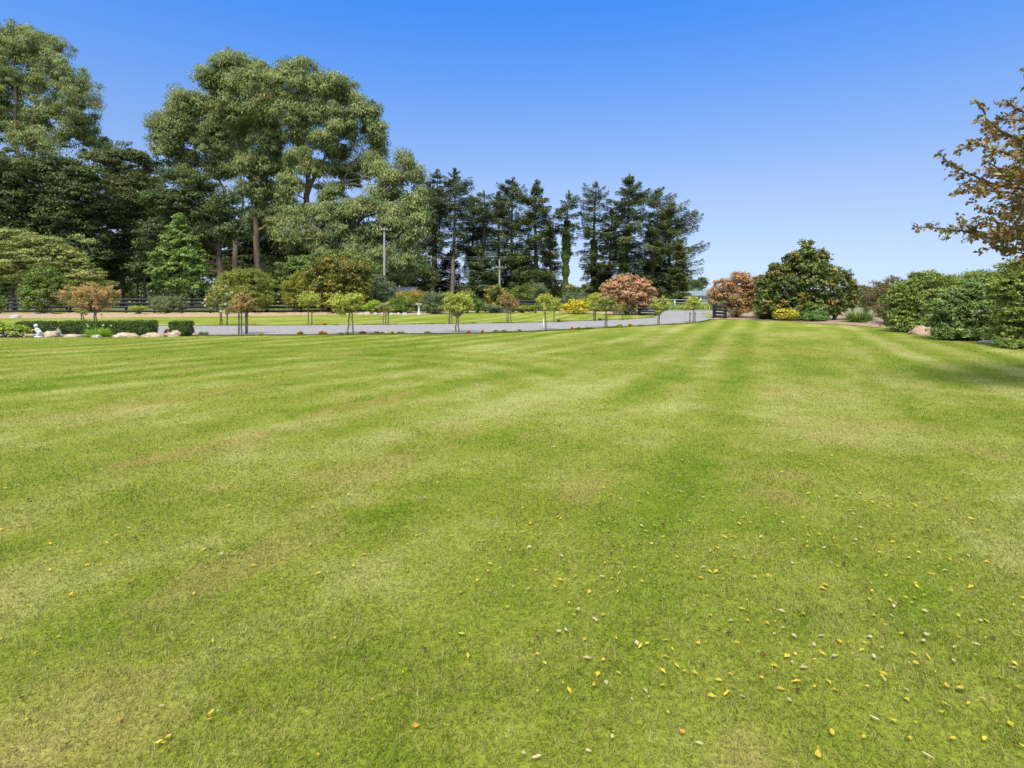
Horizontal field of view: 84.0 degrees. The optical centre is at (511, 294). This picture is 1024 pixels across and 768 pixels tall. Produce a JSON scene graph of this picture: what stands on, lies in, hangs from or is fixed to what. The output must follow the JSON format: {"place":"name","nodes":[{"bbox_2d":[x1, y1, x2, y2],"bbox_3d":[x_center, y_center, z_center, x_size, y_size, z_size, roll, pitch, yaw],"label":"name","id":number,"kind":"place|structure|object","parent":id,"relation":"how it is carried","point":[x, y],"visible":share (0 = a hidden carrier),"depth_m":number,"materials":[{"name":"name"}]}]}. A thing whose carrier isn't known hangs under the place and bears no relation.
{"place":"outdoors","nodes":[
{"label":"outdoors","id":0,"kind":"place"},
{"bbox_2d":[51,281,121,320],"bbox_3d":[-19.095,0.506,25.464,3.010,2.196,1.696,0,0,0],"label":"bush","id":1,"kind":"object","parent":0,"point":[86,299],"visible":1,"depth_m":25.33,"materials":[{"name":"orange plant"}]},
{"bbox_2d":[0,310,637,317],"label":"bark bed","id":2,"kind":"object","parent":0,"point":[67,315],"visible":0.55,"depth_m":43.13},
{"bbox_2d":[14,264,73,312],"bbox_3d":[-37.777,-0.467,45.999,3.813,4.187,3.913,0,0,-36],"label":"camellia bush","id":3,"kind":"object","parent":2,"relation":"on","point":[35,286],"visible":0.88,"depth_m":45.38,"materials":[{"name":"green plant"}]},
{"bbox_2d":[147,295,188,312],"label":"bush","id":4,"kind":"object","parent":2,"relation":"on","point":[166,303],"visible":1,"depth_m":45.68,"materials":[{"name":"green plant"}]},
{"bbox_2d":[212,267,276,312],"bbox_3d":[-21.863,-0.302,46.483,4.910,3.845,4.418,0,0,-31],"label":"olive bush","id":5,"kind":"object","parent":2,"relation":"on","point":[262,293],"visible":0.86,"depth_m":46.00,"materials":[{"name":"green plant"}]},
{"bbox_2d":[278,270,311,311],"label":"golden bush","id":6,"kind":"object","parent":2,"relation":"on","point":[299,285],"visible":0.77,"depth_m":47.55,"materials":[{"name":"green plant"}]},
{"bbox_2d":[300,252,374,312],"bbox_3d":[-14.323,-0.959,47.005,5.861,5.167,4.271,0,0,16],"label":"golden tree","id":7,"kind":"object","parent":2,"relation":"on","point":[330,270],"visible":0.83,"depth_m":46.23,"materials":[{"name":"green plant"}]},
{"bbox_2d":[361,300,388,312],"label":"lime bush","id":8,"kind":"object","parent":2,"relation":"on","point":[370,306],"visible":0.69,"depth_m":45.75,"materials":[{"name":"green plant"}]},
{"bbox_2d":[387,294,417,312],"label":"green bush","id":9,"kind":"object","parent":2,"relation":"on","point":[403,303],"visible":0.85,"depth_m":45.61,"materials":[{"name":"green plant"}]},
{"bbox_2d":[417,288,449,313],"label":"grey bush","id":10,"kind":"object","parent":2,"relation":"on","point":[428,302],"visible":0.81,"depth_m":46.21,"materials":[{"name":"green plant"}]},
{"bbox_2d":[0,319,712,337],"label":"border soil","id":11,"kind":"structure","parent":0,"point":[340,334],"depth_m":22.59,"materials":[{"name":"soil"}]},
{"bbox_2d":[0,321,33,336],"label":"hydrangea bush","id":12,"kind":"object","parent":11,"relation":"on","point":[12,330],"visible":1,"depth_m":21.27,"materials":[{"name":"green plant"}]},
{"bbox_2d":[14,320,58,333],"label":"box hedge","id":13,"kind":"object","parent":11,"relation":"on","point":[45,326],"visible":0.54,"depth_m":22.95,"materials":[{"name":"green plant"}]},
{"bbox_2d":[57,320,98,333],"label":"box hedge","id":14,"kind":"object","parent":11,"relation":"on","point":[66,327],"visible":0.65,"depth_m":22.58,"materials":[{"name":"green plant"}]},
{"bbox_2d":[83,324,113,337],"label":"daylily clump","id":15,"kind":"object","parent":11,"relation":"on","point":[96,332],"visible":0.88,"depth_m":21.44,"materials":[{"name":"green plant"}]},
{"bbox_2d":[93,320,133,334],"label":"box hedge","id":16,"kind":"object","parent":11,"relation":"on","point":[122,325],"visible":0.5,"depth_m":22.22,"materials":[{"name":"green plant"}]},
{"bbox_2d":[127,319,159,334],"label":"box hedge","id":17,"kind":"object","parent":11,"relation":"on","point":[141,327],"visible":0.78,"depth_m":21.57,"materials":[{"name":"green plant"}]},
{"bbox_2d":[167,320,194,335],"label":"box hedge","id":18,"kind":"object","parent":11,"relation":"on","point":[184,326],"visible":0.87,"depth_m":21.75,"materials":[{"name":"green plant"}]},
{"bbox_2d":[326,291,366,333],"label":"standard rose","id":19,"kind":"object","parent":11,"relation":"on","point":[351,308],"visible":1,"depth_m":22.84,"materials":[{"name":"green plant"}]},
{"bbox_2d":[0,319,711,336],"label":"edge grass","id":20,"kind":"structure","parent":11,"relation":"on","point":[459,332],"depth_m":23.69,"materials":[{"name":"plant"}]},
{"bbox_2d":[534,291,556,329],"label":"standard rose","id":21,"kind":"object","parent":11,"relation":"on","point":[549,300],"visible":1,"depth_m":25.42,"materials":[{"name":"green plant"}]},
{"bbox_2d":[593,295,616,326],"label":"standard rose","id":22,"kind":"object","parent":11,"relation":"on","point":[612,306],"visible":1,"depth_m":27.31,"materials":[{"name":"green plant"}]},
{"bbox_2d":[649,295,672,324],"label":"standard rose","id":23,"kind":"object","parent":11,"relation":"on","point":[665,302],"visible":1,"depth_m":29.57,"materials":[{"name":"green plant"}]},
{"bbox_2d":[680,295,703,321],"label":"standard rose","id":24,"kind":"object","parent":11,"relation":"on","point":[694,303],"visible":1,"depth_m":32.28,"materials":[{"name":"green plant"}]},
{"bbox_2d":[0,311,732,335],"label":"drive","id":25,"kind":"structure","parent":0,"point":[666,317],"depth_m":27.29,"materials":[{"name":"asphalt"}]},
{"bbox_2d":[440,290,473,331],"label":"standard rose","id":26,"kind":"object","parent":25,"relation":"on","point":[451,306],"visible":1,"depth_m":23.83,"materials":[{"name":"green plant"}]},
{"bbox_2d":[159,317,648,325],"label":"verge soil","id":27,"kind":"structure","parent":0,"point":[334,324],"depth_m":29.94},
{"bbox_2d":[201,280,236,324],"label":"standard rose","id":28,"kind":"object","parent":27,"relation":"on","point":[223,297],"visible":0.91,"depth_m":29.17,"materials":[{"name":"green plant"}]},
{"bbox_2d":[296,290,321,324],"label":"standard rose","id":29,"kind":"object","parent":27,"relation":"on","point":[309,300],"visible":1,"depth_m":29.16,"materials":[{"name":"green plant"}]},
{"bbox_2d":[499,292,520,321],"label":"standard rose","id":30,"kind":"object","parent":27,"relation":"on","point":[507,300],"visible":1,"depth_m":31.54,"materials":[{"name":"brown plant"}]},
{"bbox_2d":[3,295,976,309],"bbox_3d":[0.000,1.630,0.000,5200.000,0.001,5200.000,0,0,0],"label":"ground","id":31,"kind":"structure","parent":0,"point":[857,308],"depth_m":65.77,"materials":[{"name":"green plant"}]},
{"bbox_2d":[0,146,116,308],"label":"broadleaf tree","id":32,"kind":"object","parent":31,"relation":"on","point":[52,203],"visible":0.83,"depth_m":64.45,"materials":[{"name":"green plant"}]},
{"bbox_2d":[0,17,119,305],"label":"eucalyptus tree","id":33,"kind":"object","parent":31,"relation":"on","point":[33,52],"visible":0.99,"depth_m":75.30,"materials":[{"name":"green plant"}]},
{"bbox_2d":[0,227,119,309],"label":"spreading tree","id":34,"kind":"object","parent":31,"relation":"on","point":[24,242],"visible":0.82,"depth_m":54.29,"materials":[{"name":"green plant"}]},
{"bbox_2d":[0,268,135,301],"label":"broadleaf tree","id":35,"kind":"object","parent":31,"relation":"on","point":[9,284],"visible":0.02,"depth_m":83.41,"materials":[{"name":"green plant"}]},
{"bbox_2d":[74,140,168,305],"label":"broadleaf tree","id":36,"kind":"object","parent":31,"relation":"on","point":[113,160],"visible":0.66,"depth_m":71.87,"materials":[{"name":"green plant"}]},
{"bbox_2d":[94,165,177,305],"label":"broadleaf tree","id":37,"kind":"object","parent":31,"relation":"on","point":[127,289],"visible":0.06,"depth_m":78.27,"materials":[{"name":"green plant"}]},
{"bbox_2d":[143,212,213,295],"bbox_3d":[-33.443,-3.301,57.035,6.679,9.920,4.500,0,0,0],"label":"maple tree","id":38,"kind":"object","parent":31,"relation":"on","point":[174,250],"visible":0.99,"depth_m":56.36,"materials":[{"name":"green plant"}]},
{"bbox_2d":[119,164,255,290],"bbox_3d":[-36.345,-6.468,64.354,16.306,16.422,10.562,0,0,0],"label":"broadleaf tree","id":39,"kind":"object","parent":31,"relation":"on","point":[187,192],"visible":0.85,"depth_m":62.83,"materials":[{"name":"green plant"}]},
{"bbox_2d":[136,192,252,305],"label":"broadleaf tree","id":40,"kind":"object","parent":31,"relation":"on","point":[226,260],"visible":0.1,"depth_m":77.39,"materials":[{"name":"green plant"}]},
{"bbox_2d":[140,82,253,296],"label":"eucalyptus tree","id":41,"kind":"object","parent":31,"relation":"on","point":[175,128],"visible":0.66,"depth_m":72.02,"materials":[{"name":"green plant"}]},
{"bbox_2d":[0,276,409,301],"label":"treeline","id":42,"kind":"object","parent":31,"relation":"on","point":[131,294],"visible":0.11,"depth_m":110.04,"materials":[{"name":"green plant"}]},
{"bbox_2d":[185,45,301,301],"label":"eucalyptus tree","id":43,"kind":"object","parent":31,"relation":"on","point":[237,81],"visible":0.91,"depth_m":67.52,"materials":[{"name":"green plant"}]},
{"bbox_2d":[224,238,308,301],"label":"broadleaf tree","id":44,"kind":"object","parent":31,"relation":"on","point":[278,250],"visible":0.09,"depth_m":79.81,"materials":[{"name":"green plant"}]},
{"bbox_2d":[223,224,330,297],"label":"broadleaf tree","id":45,"kind":"object","parent":31,"relation":"on","point":[268,261],"visible":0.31,"depth_m":78.67,"materials":[{"name":"green plant"}]},
{"bbox_2d":[263,54,393,292],"bbox_3d":[-20.894,-13.152,66.195,15.810,29.779,9.632,0,0,0],"label":"eucalyptus tree","id":46,"kind":"object","parent":31,"relation":"on","point":[332,93],"visible":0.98,"depth_m":64.70,"materials":[{"name":"green plant"}]},
{"bbox_2d":[268,249,389,309],"bbox_3d":[-17.620,-1.445,55.123,12.084,6.136,5.719,0,0,0],"label":"broadleaf tree","id":47,"kind":"object","parent":31,"relation":"on","point":[291,265],"visible":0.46,"depth_m":54.57,"materials":[{"name":"green plant"}]},
{"bbox_2d":[265,144,436,292],"bbox_3d":[-16.973,-7.054,62.351,18.139,17.471,8.636,0,0,0],"label":"eucalyptus tree","id":48,"kind":"object","parent":31,"relation":"on","point":[338,221],"visible":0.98,"depth_m":60.65,"materials":[{"name":"green plant"}]},
{"bbox_2d":[320,241,414,300],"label":"broadleaf tree","id":49,"kind":"object","parent":31,"relation":"on","point":[334,246],"visible":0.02,"depth_m":78.85,"materials":[{"name":"green plant"}]},
{"bbox_2d":[377,228,390,309],"bbox_3d":[-13.017,-2.543,57.972,1.500,8.486,0.323,0,0,0],"label":"power pole","id":50,"kind":"object","parent":31,"relation":"on","point":[383,230],"visible":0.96,"depth_m":57.90,"materials":[{"name":"concrete"}]},
{"bbox_2d":[357,235,442,293],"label":"broadleaf tree","id":51,"kind":"object","parent":31,"relation":"on","point":[432,277],"visible":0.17,"depth_m":83.08,"materials":[{"name":"green plant"}]},
{"bbox_2d":[424,181,446,301],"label":"conifer tree","id":52,"kind":"object","parent":31,"relation":"on","point":[437,288],"visible":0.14,"depth_m":89.80,"materials":[{"name":"green plant"}]},
{"bbox_2d":[419,169,453,301],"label":"conifer tree","id":53,"kind":"object","parent":31,"relation":"on","point":[433,252],"visible":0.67,"depth_m":85.50,"materials":[{"name":"green plant"}]},
{"bbox_2d":[435,250,468,301],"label":"conifer tree","id":54,"kind":"object","parent":31,"relation":"on","point":[443,267],"visible":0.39,"depth_m":89.08,"materials":[{"name":"green plant"}]},
{"bbox_2d":[427,167,481,301],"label":"conifer tree","id":55,"kind":"object","parent":31,"relation":"on","point":[456,189],"visible":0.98,"depth_m":84.56,"materials":[{"name":"green plant"}]},
{"bbox_2d":[455,198,489,272],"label":"conifer tree","id":56,"kind":"object","parent":31,"relation":"on","point":[476,214],"visible":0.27,"depth_m":90.38,"materials":[{"name":"green plant"}]},
{"bbox_2d":[456,251,504,298],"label":"conifer tree","id":57,"kind":"object","parent":31,"relation":"on","point":[476,275],"visible":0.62,"depth_m":83.08,"materials":[{"name":"green plant"}]},
{"bbox_2d":[462,190,502,295],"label":"conifer tree","id":58,"kind":"object","parent":31,"relation":"on","point":[470,251],"visible":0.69,"depth_m":87.35,"materials":[{"name":"green plant"}]},
{"bbox_2d":[480,191,518,286],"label":"conifer tree","id":59,"kind":"object","parent":31,"relation":"on","point":[498,224],"visible":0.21,"depth_m":94.36,"materials":[{"name":"green plant"}]},
{"bbox_2d":[257,304,750,309],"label":"rough grass","id":60,"kind":"structure","parent":31,"relation":"on","point":[704,307],"depth_m":59.41,"materials":[{"name":"green plant"}]},
{"bbox_2d":[489,176,532,298],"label":"conifer tree","id":61,"kind":"object","parent":31,"relation":"on","point":[510,195],"visible":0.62,"depth_m":86.55,"materials":[{"name":"green plant"}]},
{"bbox_2d":[506,179,564,298],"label":"conifer tree","id":62,"kind":"object","parent":31,"relation":"on","point":[524,255],"visible":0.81,"depth_m":82.97,"materials":[{"name":"green plant"}]},
{"bbox_2d":[529,282,546,309],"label":"green bush","id":63,"kind":"object","parent":31,"relation":"on","point":[537,288],"visible":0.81,"depth_m":59.69,"materials":[{"name":"green plant"}]},
{"bbox_2d":[540,220,562,298],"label":"conifer tree","id":64,"kind":"object","parent":31,"relation":"on","point":[555,269],"visible":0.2,"depth_m":95.48,"materials":[{"name":"green plant"}]},
{"bbox_2d":[552,189,582,298],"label":"conifer tree","id":65,"kind":"object","parent":31,"relation":"on","point":[566,252],"visible":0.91,"depth_m":82.67,"materials":[{"name":"green plant"}]},
{"bbox_2d":[439,284,698,298],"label":"treeline","id":66,"kind":"object","parent":31,"relation":"on","point":[582,288],"visible":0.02,"depth_m":127.96,"materials":[{"name":"green plant"}]},
{"bbox_2d":[574,181,611,299],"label":"conifer tree","id":67,"kind":"object","parent":31,"relation":"on","point":[596,246],"visible":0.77,"depth_m":83.45,"materials":[{"name":"green plant"}]},
{"bbox_2d":[584,261,614,302],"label":"conifer tree","id":68,"kind":"object","parent":31,"relation":"on","point":[606,274],"visible":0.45,"depth_m":81.98,"materials":[{"name":"green plant"}]},
{"bbox_2d":[598,209,621,288],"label":"conifer tree","id":69,"kind":"object","parent":31,"relation":"on","point":[610,229],"visible":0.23,"depth_m":89.55,"materials":[{"name":"green plant"}]},
{"bbox_2d":[600,173,664,297],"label":"conifer tree","id":70,"kind":"object","parent":31,"relation":"on","point":[626,262],"visible":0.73,"depth_m":82.23,"materials":[{"name":"green plant"}]},
{"bbox_2d":[637,186,692,303],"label":"conifer tree","id":71,"kind":"object","parent":31,"relation":"on","point":[653,263],"visible":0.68,"depth_m":84.35,"materials":[{"name":"green plant"}]},
{"bbox_2d":[643,201,709,301],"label":"conifer tree","id":72,"kind":"object","parent":31,"relation":"on","point":[694,214],"visible":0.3,"depth_m":85.55,"materials":[{"name":"green plant"}]},
{"bbox_2d":[664,242,693,304],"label":"conifer tree","id":73,"kind":"object","parent":31,"relation":"on","point":[678,277],"visible":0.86,"depth_m":79.59,"materials":[{"name":"green plant"}]},
{"bbox_2d":[0,312,1023,767],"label":"lawn","id":74,"kind":"structure","parent":0,"point":[742,328],"depth_m":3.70,"materials":[{"name":"plant"}]},
{"bbox_2d":[0,298,266,312],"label":"rail fence","id":75,"kind":"object","parent":74,"relation":"on","point":[14,303],"visible":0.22,"depth_m":48.64,"materials":[{"name":"black paint"}]},
{"bbox_2d":[222,292,257,333],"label":"standard rose","id":76,"kind":"object","parent":74,"relation":"on","point":[239,304],"visible":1,"depth_m":22.73,"materials":[{"name":"brown plant"}]},
{"bbox_2d":[267,298,457,312],"bbox_3d":[-12.946,0.960,50.370,16.390,1.320,0.170,0,0,-12],"label":"rail fence","id":77,"kind":"object","parent":74,"relation":"on","point":[301,311],"visible":0.12,"depth_m":49.20,"materials":[{"name":"black paint"}]},
{"bbox_2d":[365,273,397,311],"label":"broadleaf bush","id":78,"kind":"object","parent":74,"relation":"on","point":[384,287],"visible":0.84,"depth_m":49.59,"materials":[{"name":"green plant"}]},
{"bbox_2d":[377,302,394,324],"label":"standard rose","id":79,"kind":"object","parent":74,"relation":"on","point":[387,307],"visible":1,"depth_m":29.61,"materials":[{"name":"green plant"}]},
{"bbox_2d":[394,289,424,311],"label":"yellow green bush","id":80,"kind":"object","parent":74,"relation":"on","point":[416,295],"visible":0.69,"depth_m":49.67,"materials":[{"name":"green plant"}]},
{"bbox_2d":[171,316,653,325],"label":"edge grass","id":81,"kind":"structure","parent":74,"relation":"on","point":[468,323],"depth_m":31.34,"materials":[{"name":"plant"}]},
{"bbox_2d":[483,284,512,312],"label":"bush","id":82,"kind":"object","parent":74,"relation":"on","point":[495,293],"visible":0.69,"depth_m":49.60,"materials":[{"name":"green plant"}]},
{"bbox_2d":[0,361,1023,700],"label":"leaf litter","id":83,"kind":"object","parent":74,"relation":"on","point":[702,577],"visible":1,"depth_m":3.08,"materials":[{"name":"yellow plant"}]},
{"bbox_2d":[508,305,537,312],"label":"hedge","id":84,"kind":"object","parent":74,"relation":"on","point":[523,309],"visible":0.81,"depth_m":48.30,"materials":[{"name":"green plant"}]},
{"bbox_2d":[461,300,618,311],"bbox_3d":[2.397,1.050,51.419,14.630,1.140,0.172,0,0,7],"label":"rail fence","id":85,"kind":"object","parent":74,"relation":"on","point":[530,304],"visible":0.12,"depth_m":51.44,"materials":[{"name":"black paint"}]},
{"bbox_2d":[558,298,590,313],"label":"golden bush","id":86,"kind":"object","parent":74,"relation":"on","point":[577,307],"visible":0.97,"depth_m":46.26,"materials":[{"name":"yellow plant"}]},
{"bbox_2d":[561,291,589,306],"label":"green bush","id":87,"kind":"object","parent":74,"relation":"on","point":[575,295],"visible":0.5,"depth_m":47.78,"materials":[{"name":"green plant"}]},
{"bbox_2d":[583,292,607,320],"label":"standard rose","id":88,"kind":"object","parent":74,"relation":"on","point":[595,295],"visible":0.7,"depth_m":34.18,"materials":[{"name":"green plant"}]},
{"bbox_2d":[599,272,658,314],"bbox_3d":[9.149,-0.062,44.392,4.049,3.377,3.853,0,0,-42],"label":"photinia bush","id":89,"kind":"object","parent":74,"relation":"on","point":[618,290],"visible":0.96,"depth_m":43.95,"materials":[{"name":"pink plant"}]},
{"bbox_2d":[638,304,656,315],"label":"gate wing","id":90,"kind":"structure","parent":74,"relation":"on","point":[640,310],"depth_m":43.12,"materials":[{"name":"metal"}]},
{"bbox_2d":[910,68,1023,274],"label":"plum tree","id":91,"kind":"object","parent":74,"relation":"on","point":[1009,233],"visible":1,"depth_m":9.10,"materials":[{"name":"brown plant"}]},
{"bbox_2d":[0,0,1023,294],"label":"sky","id":92,"kind":"structure","parent":0,"point":[782,123],"materials":[{"name":"blue"}]},
{"bbox_2d":[509,283,533,305],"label":"green bush","id":93,"kind":"object","parent":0,"point":[526,293],"visible":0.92,"depth_m":57.84,"materials":[{"name":"green plant"}]},
{"bbox_2d":[709,312,1023,348],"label":"bed soil","id":94,"kind":"structure","parent":0,"point":[745,316],"depth_m":34.44,"materials":[{"name":"soil"}]},
{"bbox_2d":[713,304,726,317],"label":"gate wing","id":95,"kind":"structure","parent":94,"relation":"on","point":[724,310],"depth_m":37.76,"materials":[{"name":"metal"}]},
{"bbox_2d":[704,270,761,317],"bbox_3d":[15.646,-0.016,39.176,4.981,3.280,2.451,0,0,-13],"label":"photinia bush","id":96,"kind":"object","parent":94,"relation":"on","point":[729,287],"visible":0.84,"depth_m":38.67,"materials":[{"name":"pink plant"}]},
{"bbox_2d":[772,308,800,320],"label":"yellow flower bush","id":97,"kind":"object","parent":94,"relation":"on","point":[788,314],"visible":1,"depth_m":34.27,"materials":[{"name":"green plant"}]},
{"bbox_2d":[749,239,864,319],"bbox_3d":[18.319,-0.925,35.564,6.946,5.260,3.094,0,0,0],"label":"magnolia tree","id":98,"kind":"object","parent":94,"relation":"on","point":[810,264],"visible":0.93,"depth_m":35.06,"materials":[{"name":"green plant"}]},
{"bbox_2d":[797,308,829,320],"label":"bush","id":99,"kind":"object","parent":94,"relation":"on","point":[814,315],"visible":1,"depth_m":33.69,"materials":[{"name":"green plant"}]},
{"bbox_2d":[838,308,881,322],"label":"flax plant","id":100,"kind":"object","parent":94,"relation":"on","point":[857,316],"visible":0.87,"depth_m":32.13,"materials":[{"name":"green plant"}]},
{"bbox_2d":[857,274,902,316],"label":"brown bush","id":101,"kind":"object","parent":94,"relation":"on","point":[870,296],"visible":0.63,"depth_m":39.88,"materials":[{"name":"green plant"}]},
{"bbox_2d":[907,325,930,334],"bbox_3d":[16.475,1.493,22.709,1.099,0.493,1.060,0,0,0],"label":"rock","id":102,"kind":"object","parent":94,"relation":"on","point":[918,330],"visible":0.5,"depth_m":22.58,"materials":[{"name":"stone"}]},
{"bbox_2d":[875,269,965,331],"bbox_3d":[18.321,0.261,24.888,4.970,2.749,2.661,0,0,-31],"label":"rhododendron bush","id":103,"kind":"object","parent":94,"relation":"on","point":[912,289],"visible":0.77,"depth_m":24.15,"materials":[{"name":"green plant"}]},
{"bbox_2d":[918,276,1005,340],"bbox_3d":[16.270,0.496,20.154,3.384,2.301,2.404,0,0,0],"label":"rhododendron bush","id":104,"kind":"object","parent":94,"relation":"on","point":[957,305],"visible":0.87,"depth_m":19.80,"materials":[{"name":"green plant"}]},
{"bbox_2d":[951,268,1021,320],"bbox_3d":[28.697,0.011,32.864,6.840,3.226,4.980,0,0,0],"label":"tall hedge","id":105,"kind":"object","parent":94,"relation":"on","point":[976,274],"visible":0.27,"depth_m":32.51,"materials":[{"name":"green plant"}]},
{"bbox_2d":[982,257,1023,348],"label":"rhododendron bush","id":106,"kind":"object","parent":94,"relation":"on","point":[1010,313],"visible":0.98,"depth_m":17.18,"materials":[{"name":"green plant"}]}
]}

